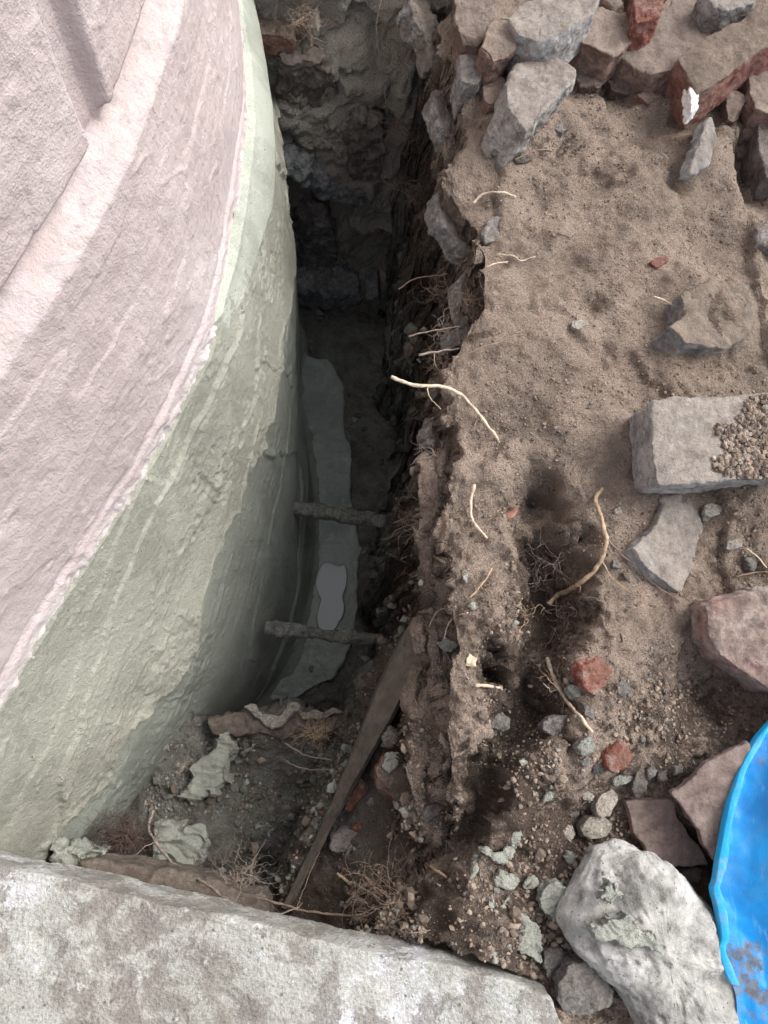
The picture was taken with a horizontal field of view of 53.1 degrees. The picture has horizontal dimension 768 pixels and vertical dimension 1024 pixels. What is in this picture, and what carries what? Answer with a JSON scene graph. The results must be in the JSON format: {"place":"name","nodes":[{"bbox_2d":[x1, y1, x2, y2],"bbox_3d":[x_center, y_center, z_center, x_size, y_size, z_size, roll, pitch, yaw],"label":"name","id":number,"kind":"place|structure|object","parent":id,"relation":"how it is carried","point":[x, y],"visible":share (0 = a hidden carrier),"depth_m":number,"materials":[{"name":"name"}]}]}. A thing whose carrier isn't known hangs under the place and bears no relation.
{"place":"outdoors","nodes":[
{"label":"outdoors","id":0,"kind":"place"},
{"bbox_2d":[254,0,452,315],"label":"trench end","id":1,"kind":"object","parent":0,"point":[350,47],"visible":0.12,"depth_m":2.15,"materials":[{"name":"soil"}]},
{"bbox_2d":[258,17,296,55],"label":"embedded stone","id":2,"kind":"object","parent":1,"relation":"in","point":[273,34],"visible":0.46,"depth_m":1.98,"materials":[{"name":"red stone"}]},
{"bbox_2d":[276,0,331,67],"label":"root tuft","id":3,"kind":"object","parent":1,"relation":"attached to","point":[303,23],"visible":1,"depth_m":1.87,"materials":[{"name":"brown plant"}]},
{"bbox_2d":[273,27,338,108],"bbox_3d":[-0.210,-1.214,2.130,0.195,0.287,0.163,0,75,-4],"label":"embedded stone","id":4,"kind":"object","parent":1,"relation":"in","point":[296,77],"visible":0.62,"depth_m":2.05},
{"bbox_2d":[292,192,338,268],"bbox_3d":[-0.233,-0.969,2.634,0.180,0.406,0.195,0,75,-4],"label":"embedded stone","id":5,"kind":"object","parent":1,"relation":"in","point":[314,224],"visible":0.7,"depth_m":2.54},
{"bbox_2d":[310,6,320,37],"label":"embedded stone","id":6,"kind":"object","parent":1,"relation":"in","point":[316,33],"visible":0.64,"depth_m":1.96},
{"bbox_2d":[283,139,366,206],"bbox_3d":[-0.175,-1.041,2.343,0.286,0.206,0.156,0,75,-4],"label":"embedded stone","id":7,"kind":"object","parent":1,"relation":"in","point":[302,165],"visible":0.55,"depth_m":2.30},
{"bbox_2d":[296,258,362,311],"bbox_3d":[-0.209,-0.831,2.766,0.284,0.189,0.179,0,75,-4],"label":"embedded stone","id":8,"kind":"object","parent":1,"relation":"in","point":[338,285],"visible":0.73,"depth_m":2.71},
{"bbox_2d":[342,104,386,180],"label":"embedded stone","id":9,"kind":"object","parent":1,"relation":"in","point":[361,140],"visible":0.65,"depth_m":2.21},
{"bbox_2d":[365,267,380,309],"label":"embedded stone","id":10,"kind":"object","parent":1,"relation":"in","point":[372,289],"visible":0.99,"depth_m":2.71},
{"bbox_2d":[369,96,422,158],"bbox_3d":[0.042,-0.975,1.997,0.165,0.164,0.170,0,75,-4],"label":"root tuft","id":11,"kind":"object","parent":1,"relation":"attached to","point":[404,130],"visible":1,"depth_m":1.98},
{"bbox_2d":[98,0,767,1023],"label":"ground","id":12,"kind":"structure","parent":0,"point":[360,350],"depth_m":1.57,"materials":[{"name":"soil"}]},
{"bbox_2d":[48,837,111,866],"bbox_3d":[-0.644,0.730,1.613,0.114,0.134,0.076,15,74,0],"label":"mortar heap","id":13,"kind":"object","parent":12,"relation":"on","point":[73,851],"visible":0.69,"depth_m":1.57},
{"bbox_2d":[83,802,169,856],"bbox_3d":[-0.586,0.735,1.682,0.244,0.194,0.182,0,75,-4],"label":"root tuft","id":14,"kind":"object","parent":12,"relation":"attached to","point":[120,841],"visible":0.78,"depth_m":1.67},
{"bbox_2d":[0,0,319,862],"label":"curved wall","id":15,"kind":"structure","parent":12,"relation":"on","point":[158,538],"depth_m":1.38,"materials":[{"name":"pink paint"}]},
{"bbox_2d":[264,620,385,645],"bbox_3d":[-0.065,0.358,2.184,0.545,0.055,0.054,6,74,-3],"label":"rod","id":16,"kind":"object","parent":15,"relation":"attached to","point":[279,629],"visible":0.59,"depth_m":2.17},
{"bbox_2d":[293,501,385,528],"bbox_3d":[-0.052,0.021,2.339,0.536,0.057,0.059,8,74,-2],"label":"rod","id":17,"kind":"object","parent":15,"relation":"attached to","point":[340,515],"visible":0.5,"depth_m":2.32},
{"bbox_2d":[79,852,273,911],"bbox_3d":[-0.421,0.775,1.574,0.403,0.107,0.095,15,74,0],"label":"brown stone","id":18,"kind":"object","parent":12,"relation":"on","point":[150,870],"visible":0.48,"depth_m":1.54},
{"bbox_2d":[151,815,210,865],"bbox_3d":[-0.493,0.814,1.877,0.144,0.142,0.135,0,75,-4],"label":"mortar heap","id":19,"kind":"object","parent":12,"relation":"on","point":[188,844],"visible":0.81,"depth_m":1.83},
{"bbox_2d":[135,810,228,898],"bbox_3d":[-0.405,0.724,1.540,0.284,0.402,0.078,28,75,3],"label":"root","id":20,"kind":"object","parent":12,"relation":"attached to","point":[165,854],"visible":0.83,"depth_m":1.63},
{"bbox_2d":[177,730,238,805],"bbox_3d":[-0.434,0.669,1.996,0.118,0.135,0.227,36,75,5],"label":"mortar heap","id":21,"kind":"object","parent":12,"relation":"on","point":[211,775],"visible":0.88,"depth_m":1.94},
{"bbox_2d":[207,834,289,912],"bbox_3d":[-0.298,0.755,1.586,0.205,0.200,0.190,0,75,-4],"label":"root tuft","id":22,"kind":"object","parent":12,"relation":"attached to","point":[240,879],"visible":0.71,"depth_m":1.59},
{"bbox_2d":[208,704,348,739],"bbox_3d":[-0.274,0.550,2.013,0.372,0.068,0.093,0,75,-4],"label":"slate shelf","id":23,"kind":"object","parent":12,"relation":"attached to","point":[245,722],"visible":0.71,"depth_m":1.99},
{"bbox_2d":[244,702,343,729],"bbox_3d":[-0.232,0.528,1.993,0.258,0.045,0.070,0,75,-4],"label":"broken edge chip","id":24,"kind":"object","parent":23,"relation":"on","point":[272,721],"visible":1,"depth_m":1.98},
{"bbox_2d":[0,850,560,1023],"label":"concrete slab","id":25,"kind":"structure","parent":12,"relation":"on","point":[80,945],"depth_m":1.20,"materials":[{"name":"concrete"}]},
{"bbox_2d":[289,713,340,754],"bbox_3d":[-0.165,0.520,1.805,0.136,0.132,0.106,0,75,-4],"label":"root tuft","id":26,"kind":"object","parent":12,"relation":"attached to","point":[316,735],"visible":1,"depth_m":1.81,"materials":[{"name":"beige plant"}]},
{"bbox_2d":[270,353,361,700],"bbox_3d":[-0.256,0.005,2.682,0.356,0.082,1.296,0,75,-4],"label":"mortar bed","id":27,"kind":"object","parent":12,"relation":"on","point":[323,400],"visible":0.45,"depth_m":2.66,"materials":[{"name":"concrete"}]},
{"bbox_2d":[315,562,347,629],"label":"puddle","id":28,"kind":"object","parent":27,"relation":"on","point":[331,582],"visible":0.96,"depth_m":2.58,"materials":[{"name":"grey liquid"}]},
{"bbox_2d":[255,896,408,916],"bbox_3d":[-0.105,0.744,1.427,0.283,0.217,0.036,0,75,-4],"label":"root","id":29,"kind":"object","parent":12,"relation":"attached to","point":[302,910],"visible":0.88,"depth_m":1.48,"materials":[{"name":"brown plant"}]},
{"bbox_2d":[329,825,356,854],"bbox_3d":[-0.085,0.694,1.623,0.063,0.042,0.057,0,75,-4],"label":"mortar lump","id":30,"kind":"object","parent":12,"relation":"on","point":[341,837],"visible":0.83,"depth_m":1.61,"materials":[{"name":"concrete"}]},
{"bbox_2d":[282,619,421,908],"bbox_3d":[-0.052,0.526,1.751,0.067,0.554,0.735,27,75,3],"label":"buried board","id":31,"kind":"object","parent":12,"relation":"in","point":[382,710],"visible":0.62,"depth_m":1.62,"materials":[{"name":"wood"}]},
{"bbox_2d":[408,614,430,664],"bbox_3d":[0.090,0.243,1.527,0.086,0.073,0.118,0,75,-4],"label":"soil flake","id":32,"kind":"object","parent":31,"relation":"on","point":[418,637],"visible":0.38,"depth_m":1.50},
{"bbox_2d":[344,778,364,811],"bbox_3d":[-0.059,0.613,1.651,0.033,0.031,0.074,33,75,5],"label":"brick piece","id":33,"kind":"object","parent":12,"relation":"on","point":[356,795],"visible":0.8,"depth_m":1.64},
{"bbox_2d":[147,307,591,979],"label":"soil clods","id":34,"kind":"object","parent":12,"relation":"on","point":[539,855],"visible":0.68,"depth_m":1.68,"materials":[{"name":"soil"}]},
{"bbox_2d":[337,828,425,929],"bbox_3d":[-0.001,0.713,1.427,0.214,0.257,0.230,0,75,-4],"label":"root tuft","id":35,"kind":"object","parent":12,"relation":"attached to","point":[377,893],"visible":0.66,"depth_m":1.42,"materials":[{"name":"brown plant"}]},
{"bbox_2d":[381,725,398,748],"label":"stone","id":36,"kind":"object","parent":12,"relation":"on","point":[389,736],"visible":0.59,"depth_m":1.60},
{"bbox_2d":[374,755,407,802],"bbox_3d":[0.021,0.529,1.531,0.087,0.057,0.081,33,75,5],"label":"brick piece","id":37,"kind":"object","parent":12,"relation":"on","point":[393,784],"visible":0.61,"depth_m":1.51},
{"bbox_2d":[382,751,403,772],"bbox_3d":[0.014,0.493,1.529,0.051,0.044,0.035,-35,80,-12],"label":"mortar splat","id":38,"kind":"object","parent":37,"relation":"on","point":[390,763],"visible":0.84,"depth_m":1.51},
{"bbox_2d":[366,155,431,225],"bbox_3d":[0.076,-0.826,1.951,0.187,0.207,0.184,30,75,4],"label":"root tuft","id":39,"kind":"object","parent":12,"relation":"attached to","point":[412,196],"visible":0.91,"depth_m":1.93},
{"bbox_2d":[399,662,428,713],"bbox_3d":[0.063,0.367,1.517,0.066,0.062,0.144,0,75,-4],"label":"soil flake","id":40,"kind":"object","parent":12,"relation":"attached to","point":[409,692],"visible":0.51,"depth_m":1.50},
{"bbox_2d":[396,0,438,78],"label":"edge stone","id":41,"kind":"object","parent":12,"relation":"on","point":[417,22],"visible":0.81,"depth_m":1.89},
{"bbox_2d":[419,536,435,578],"bbox_3d":[0.102,0.108,1.526,0.066,0.066,0.138,0,75,-4],"label":"soil flake","id":42,"kind":"object","parent":12,"relation":"attached to","point":[428,548],"visible":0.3,"depth_m":1.50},
{"bbox_2d":[416,416,441,449],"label":"edge stone","id":43,"kind":"object","parent":12,"relation":"on","point":[424,432],"visible":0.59,"depth_m":1.62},
{"bbox_2d":[419,802,439,822],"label":"stone","id":44,"kind":"object","parent":12,"relation":"on","point":[428,813],"visible":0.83,"depth_m":1.40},
{"bbox_2d":[412,266,451,315],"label":"root tuft","id":45,"kind":"object","parent":12,"relation":"attached to","point":[446,289],"visible":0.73,"depth_m":1.77,"materials":[{"name":"brown plant"}]},
{"bbox_2d":[424,342,451,381],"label":"root tuft","id":46,"kind":"object","parent":12,"relation":"attached to","point":[442,363],"visible":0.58,"depth_m":1.65,"materials":[{"name":"brown plant"}]},
{"bbox_2d":[422,89,456,153],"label":"edge stone","id":47,"kind":"object","parent":12,"relation":"on","point":[437,117],"visible":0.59,"depth_m":1.78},
{"bbox_2d":[430,446,450,508],"bbox_3d":[0.123,-0.066,1.569,0.058,0.060,0.148,6,75,-3],"label":"soil flake","id":48,"kind":"object","parent":12,"relation":"attached to","point":[440,465],"visible":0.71,"depth_m":1.55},
{"bbox_2d":[391,375,499,442],"bbox_3d":[0.138,-0.200,1.488,0.266,0.086,0.062,31,75,4],"label":"root","id":49,"kind":"object","parent":12,"relation":"on","point":[474,408],"visible":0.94,"depth_m":1.48,"materials":[{"name":"beige plant"}]},
{"bbox_2d":[436,637,458,651],"bbox_3d":[0.122,0.253,1.465,0.038,0.032,0.032,42,76,7],"label":"mortar splat","id":50,"kind":"object","parent":12,"relation":"on","point":[447,644],"visible":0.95,"depth_m":1.45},
{"bbox_2d":[424,191,471,264],"bbox_3d":[0.148,-0.670,1.751,0.120,0.099,0.215,-7,76,-6],"label":"edge stone","id":51,"kind":"object","parent":12,"relation":"on","point":[445,232],"visible":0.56,"depth_m":1.72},
{"bbox_2d":[440,321,470,357],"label":"edge stone","id":52,"kind":"object","parent":12,"relation":"on","point":[453,340],"visible":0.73,"depth_m":1.64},
{"bbox_2d":[447,272,470,327],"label":"edge stone","id":53,"kind":"object","parent":12,"relation":"on","point":[458,286],"visible":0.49,"depth_m":1.69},
{"bbox_2d":[450,54,481,120],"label":"stone","id":54,"kind":"object","parent":12,"relation":"on","point":[466,84],"visible":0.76,"depth_m":1.68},
{"bbox_2d":[449,0,497,60],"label":"stone","id":55,"kind":"object","parent":12,"relation":"on","point":[472,20],"visible":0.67,"depth_m":1.67,"materials":[{"name":"stone"}]},
{"bbox_2d":[470,851,478,878],"bbox_3d":[0.156,0.611,1.326,0.016,0.028,0.048,11,74,-1],"label":"mortar splat","id":56,"kind":"object","parent":12,"relation":"on","point":[474,871],"visible":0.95,"depth_m":1.32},
{"bbox_2d":[469,484,487,538],"bbox_3d":[0.172,0.000,1.439,0.024,0.030,0.108,-10,76,-7],"label":"root","id":57,"kind":"object","parent":12,"relation":"on","point":[470,508],"visible":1,"depth_m":1.45,"materials":[{"name":"beige plant"}]},
{"bbox_2d":[461,554,504,608],"bbox_3d":[0.184,0.129,1.422,0.077,0.092,0.119,34,75,5],"label":"root tuft","id":58,"kind":"object","parent":12,"relation":"on","point":[489,588],"visible":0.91,"depth_m":1.42,"materials":[{"name":"brown plant"}]},
{"bbox_2d":[480,216,499,245],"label":"stone","id":59,"kind":"object","parent":12,"relation":"on","point":[489,232],"visible":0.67,"depth_m":1.62,"materials":[{"name":"stone"}]},
{"bbox_2d":[480,76,505,114],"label":"stone","id":60,"kind":"object","parent":12,"relation":"on","point":[490,92],"visible":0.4,"depth_m":1.68,"materials":[{"name":"stone"}]},
{"bbox_2d":[474,16,516,93],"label":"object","id":61,"kind":"object","parent":12,"relation":"on","point":[496,51],"visible":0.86,"depth_m":1.63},
{"bbox_2d":[478,831,522,863],"bbox_3d":[0.206,0.579,1.320,0.082,0.032,0.044,-22,78,-10],"label":"mortar splat","id":62,"kind":"object","parent":12,"relation":"on","point":[505,855],"visible":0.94,"depth_m":1.31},
{"bbox_2d":[492,712,509,731],"bbox_3d":[0.206,0.380,1.416,0.041,0.022,0.063,-38,81,-13],"label":"stone chip","id":63,"kind":"object","parent":12,"relation":"on","point":[501,722],"visible":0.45,"depth_m":1.41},
{"bbox_2d":[491,869,519,890],"bbox_3d":[0.208,0.630,1.313,0.051,0.034,0.032,12,74,-1],"label":"mortar splat","id":64,"kind":"object","parent":12,"relation":"on","point":[503,879],"visible":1,"depth_m":1.30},
{"bbox_2d":[511,906,542,962],"bbox_3d":[0.235,0.700,1.274,0.081,0.035,0.063,25,74,3],"label":"mortar splat","id":65,"kind":"object","parent":12,"relation":"on","point":[531,939],"visible":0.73,"depth_m":1.26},
{"bbox_2d":[480,57,575,170],"bbox_3d":[0.303,-0.878,1.679,0.128,0.142,0.278,36,75,5],"label":"rubble stone","id":66,"kind":"object","parent":12,"relation":"on","point":[533,94],"visible":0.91,"depth_m":1.63,"materials":[{"name":"stone"}]},
{"bbox_2d":[522,874,538,889],"bbox_3d":[0.252,0.641,1.332,0.031,0.030,0.024,0,75,-4],"label":"mortar splat","id":67,"kind":"object","parent":12,"relation":"on","point":[533,879],"visible":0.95,"depth_m":1.32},
{"bbox_2d":[528,527,571,597],"bbox_3d":[0.362,0.106,1.611,0.174,0.246,0.177,20,74,1],"label":"root tuft","id":68,"kind":"object","parent":12,"relation":"attached to","point":[548,563],"visible":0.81,"depth_m":1.58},
{"bbox_2d":[536,878,566,922],"bbox_3d":[0.288,0.659,1.307,0.061,0.040,0.066,0,75,-4],"label":"mortar splat","id":69,"kind":"object","parent":12,"relation":"on","point":[550,893],"visible":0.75,"depth_m":1.29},
{"bbox_2d":[507,0,598,72],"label":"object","id":70,"kind":"object","parent":12,"relation":"on","point":[541,30],"depth_m":1.61,"materials":[{"name":"stone"}]},
{"bbox_2d":[537,715,568,735],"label":"stone","id":71,"kind":"object","parent":12,"relation":"on","point":[550,725],"visible":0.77,"depth_m":1.36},
{"bbox_2d":[540,945,566,979],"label":"stone","id":72,"kind":"object","parent":12,"relation":"on","point":[552,956],"visible":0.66,"depth_m":1.27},
{"bbox_2d":[543,657,592,732],"bbox_3d":[0.316,0.335,1.401,0.050,0.139,0.143,-12,76,-8],"label":"root","id":73,"kind":"object","parent":12,"relation":"on","point":[559,689],"visible":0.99,"depth_m":1.40,"materials":[{"name":"beige plant"}]},
{"bbox_2d":[564,684,580,699],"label":"pebble","id":74,"kind":"object","parent":12,"relation":"on","point":[571,691],"visible":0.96,"depth_m":1.37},
{"bbox_2d":[552,953,613,1014],"bbox_3d":[0.324,0.778,1.270,0.093,0.078,0.083,0,75,-4],"label":"stone","id":75,"kind":"object","parent":12,"relation":"on","point":[581,987],"visible":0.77,"depth_m":1.24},
{"bbox_2d":[572,735,594,755],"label":"pebble","id":76,"kind":"object","parent":12,"relation":"on","point":[584,746],"visible":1,"depth_m":1.31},
{"bbox_2d":[580,702,594,719],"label":"pebble","id":77,"kind":"object","parent":12,"relation":"on","point":[587,710],"visible":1,"depth_m":1.35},
{"bbox_2d":[574,71,602,94],"bbox_3d":[0.469,-0.986,1.774,0.074,0.062,0.058,-23,78,-10],"label":"brick bit","id":78,"kind":"object","parent":12,"relation":"on","point":[585,83],"visible":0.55,"depth_m":1.75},
{"bbox_2d":[571,656,611,694],"bbox_3d":[0.370,0.289,1.365,0.063,0.037,0.065,-18,77,-9],"label":"brick piece","id":79,"kind":"object","parent":12,"relation":"on","point":[590,675],"visible":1,"depth_m":1.35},
{"bbox_2d":[576,814,611,838],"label":"stone","id":80,"kind":"object","parent":12,"relation":"on","point":[591,826],"visible":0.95,"depth_m":1.37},
{"bbox_2d":[547,487,648,605],"bbox_3d":[0.408,0.066,1.517,0.155,0.148,0.223,0,75,-4],"label":"root","id":81,"kind":"object","parent":12,"relation":"attached to","point":[584,579],"visible":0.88,"depth_m":1.47,"materials":[{"name":"beige plant"}]},
{"bbox_2d":[568,7,631,84],"bbox_3d":[0.494,-1.056,1.740,0.133,0.101,0.142,31,75,4],"label":"brick","id":82,"kind":"object","parent":12,"relation":"on","point":[606,42],"visible":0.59,"depth_m":1.70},
{"bbox_2d":[590,788,617,817],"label":"stone","id":83,"kind":"object","parent":12,"relation":"on","point":[604,803],"visible":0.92,"depth_m":1.36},
{"bbox_2d":[599,0,623,13],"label":"brick bit","id":84,"kind":"object","parent":12,"relation":"on","point":[615,6],"visible":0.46,"depth_m":1.78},
{"bbox_2d":[601,740,632,772],"bbox_3d":[0.402,0.424,1.334,0.053,0.043,0.053,0,75,-4],"label":"brick piece","id":85,"kind":"object","parent":12,"relation":"on","point":[616,756],"visible":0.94,"depth_m":1.32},
{"bbox_2d":[606,80,629,98],"bbox_3d":[0.553,-0.977,1.790,0.071,0.056,0.056,-16,77,-9],"label":"brick bit","id":86,"kind":"object","parent":12,"relation":"on","point":[615,89],"visible":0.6,"depth_m":1.76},
{"bbox_2d":[611,774,632,786],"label":"pebble","id":87,"kind":"object","parent":12,"relation":"on","point":[618,780],"visible":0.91,"depth_m":1.36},
{"bbox_2d":[627,768,647,797],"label":"stone","id":88,"kind":"object","parent":12,"relation":"on","point":[637,784],"visible":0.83,"depth_m":1.36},
{"bbox_2d":[626,0,663,51],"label":"brick","id":89,"kind":"object","parent":12,"relation":"on","point":[643,16],"visible":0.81,"depth_m":1.67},
{"bbox_2d":[635,91,658,105],"bbox_3d":[0.597,-0.938,1.757,0.041,0.050,0.039,-36,80,-13],"label":"brick bit","id":90,"kind":"object","parent":12,"relation":"on","point":[643,97],"visible":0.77,"depth_m":1.74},
{"bbox_2d":[556,838,738,1023],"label":"boulder","id":91,"kind":"object","parent":12,"relation":"on","point":[681,979],"visible":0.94,"depth_m":1.22,"materials":[{"name":"stone"}]},
{"bbox_2d":[595,871,623,903],"bbox_3d":[0.362,0.602,1.220,0.041,0.036,0.043,28,75,3],"label":"mortar smear","id":92,"kind":"object","parent":91,"relation":"on","point":[610,893],"visible":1,"depth_m":1.21},
{"bbox_2d":[585,909,666,953],"bbox_3d":[0.380,0.654,1.203,0.128,0.040,0.051,13,74,-1],"label":"mortar smear","id":93,"kind":"object","parent":91,"relation":"on","point":[621,928],"visible":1,"depth_m":1.19},
{"bbox_2d":[648,255,668,269],"bbox_3d":[0.583,-0.530,1.630,0.042,0.015,0.022,-36,80,-13],"label":"bit of red brick","id":94,"kind":"object","parent":12,"relation":"on","point":[658,262],"visible":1,"depth_m":1.62,"materials":[{"name":"red brick"}]},
{"bbox_2d":[610,0,711,96],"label":"brick","id":95,"kind":"object","parent":12,"relation":"on","point":[648,67],"visible":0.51,"depth_m":1.73,"materials":[{"name":"brick"}]},
{"bbox_2d":[691,0,756,33],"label":"stone","id":96,"kind":"object","parent":95,"relation":"on","point":[712,16],"visible":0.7,"depth_m":1.71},
{"bbox_2d":[622,494,702,592],"bbox_3d":[0.554,0.047,1.511,0.139,0.092,0.233,31,75,4],"label":"concrete shard","id":97,"kind":"object","parent":12,"relation":"on","point":[660,551],"visible":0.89,"depth_m":1.48,"materials":[{"name":"concrete"}]},
{"bbox_2d":[622,797,707,866],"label":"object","id":98,"kind":"object","parent":12,"relation":"on","point":[657,827],"visible":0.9,"depth_m":1.35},
{"bbox_2d":[676,867,701,881],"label":"stone","id":99,"kind":"object","parent":12,"relation":"on","point":[690,874],"visible":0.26,"depth_m":1.36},
{"bbox_2d":[678,117,716,179],"bbox_3d":[0.696,-0.792,1.692,0.057,0.052,0.176,22,74,2],"label":"stone chip","id":100,"kind":"object","parent":12,"relation":"on","point":[699,153],"visible":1,"depth_m":1.68,"materials":[{"name":"stone"}]},
{"bbox_2d":[629,393,767,494],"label":"paving block","id":101,"kind":"object","parent":12,"relation":"on","point":[675,441],"depth_m":1.43,"materials":[{"name":"grey concrete"}]},
{"bbox_2d":[711,393,767,480],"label":"crumbled soil","id":102,"kind":"structure","parent":101,"relation":"on","point":[752,455],"depth_m":1.42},
{"bbox_2d":[649,278,752,357],"bbox_3d":[0.656,-0.394,1.596,0.227,0.121,0.174,0,75,-4],"label":"concrete lump","id":103,"kind":"object","parent":12,"relation":"on","point":[690,329],"visible":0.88,"depth_m":1.56,"materials":[{"name":"concrete"}]},
{"bbox_2d":[669,740,750,860],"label":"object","id":104,"kind":"object","parent":12,"relation":"on","point":[699,794],"visible":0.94,"depth_m":1.31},
{"bbox_2d":[700,503,722,521],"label":"pebble","id":105,"kind":"object","parent":12,"relation":"on","point":[709,511],"visible":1,"depth_m":1.51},
{"bbox_2d":[665,5,767,129],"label":"brick","id":106,"kind":"object","parent":12,"relation":"on","point":[714,69],"visible":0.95,"depth_m":1.68,"materials":[{"name":"brick"}]},
{"bbox_2d":[681,87,698,124],"bbox_3d":[0.670,-0.894,1.672,0.030,0.043,0.096,4,75,-3],"label":"lime crust","id":107,"kind":"object","parent":106,"relation":"attached to","point":[689,99],"visible":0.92,"depth_m":1.66},
{"bbox_2d":[688,585,767,692],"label":"concrete chunk","id":108,"kind":"object","parent":12,"relation":"on","point":[728,634],"visible":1,"depth_m":1.38,"materials":[{"name":"concrete"}]},
{"bbox_2d":[718,90,744,125],"bbox_3d":[0.801,-0.928,1.773,0.050,0.059,0.083,0,75,-4],"label":"brick bit","id":109,"kind":"object","parent":12,"relation":"on","point":[730,106],"visible":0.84,"depth_m":1.75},
{"bbox_2d":[722,539,742,551],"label":"pebble","id":110,"kind":"object","parent":12,"relation":"on","point":[731,545],"visible":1,"depth_m":1.49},
{"bbox_2d":[709,721,767,1023],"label":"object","id":111,"kind":"object","parent":12,"relation":"on","point":[738,888],"visible":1,"depth_m":1.25,"materials":[{"name":"plastic"}]},
{"bbox_2d":[741,556,757,571],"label":"pebble","id":112,"kind":"object","parent":12,"relation":"on","point":[749,564],"visible":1,"depth_m":1.48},
{"bbox_2d":[741,124,767,201],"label":"stone","id":113,"kind":"object","parent":12,"relation":"on","point":[754,171],"visible":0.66,"depth_m":1.74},
{"bbox_2d":[739,70,767,142],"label":"stone","id":114,"kind":"object","parent":113,"relation":"on","point":[753,89],"visible":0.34,"depth_m":1.75,"materials":[{"name":"stone"}]},
{"bbox_2d":[749,220,767,256],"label":"stone","id":115,"kind":"object","parent":12,"relation":"on","point":[759,234],"visible":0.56,"depth_m":1.66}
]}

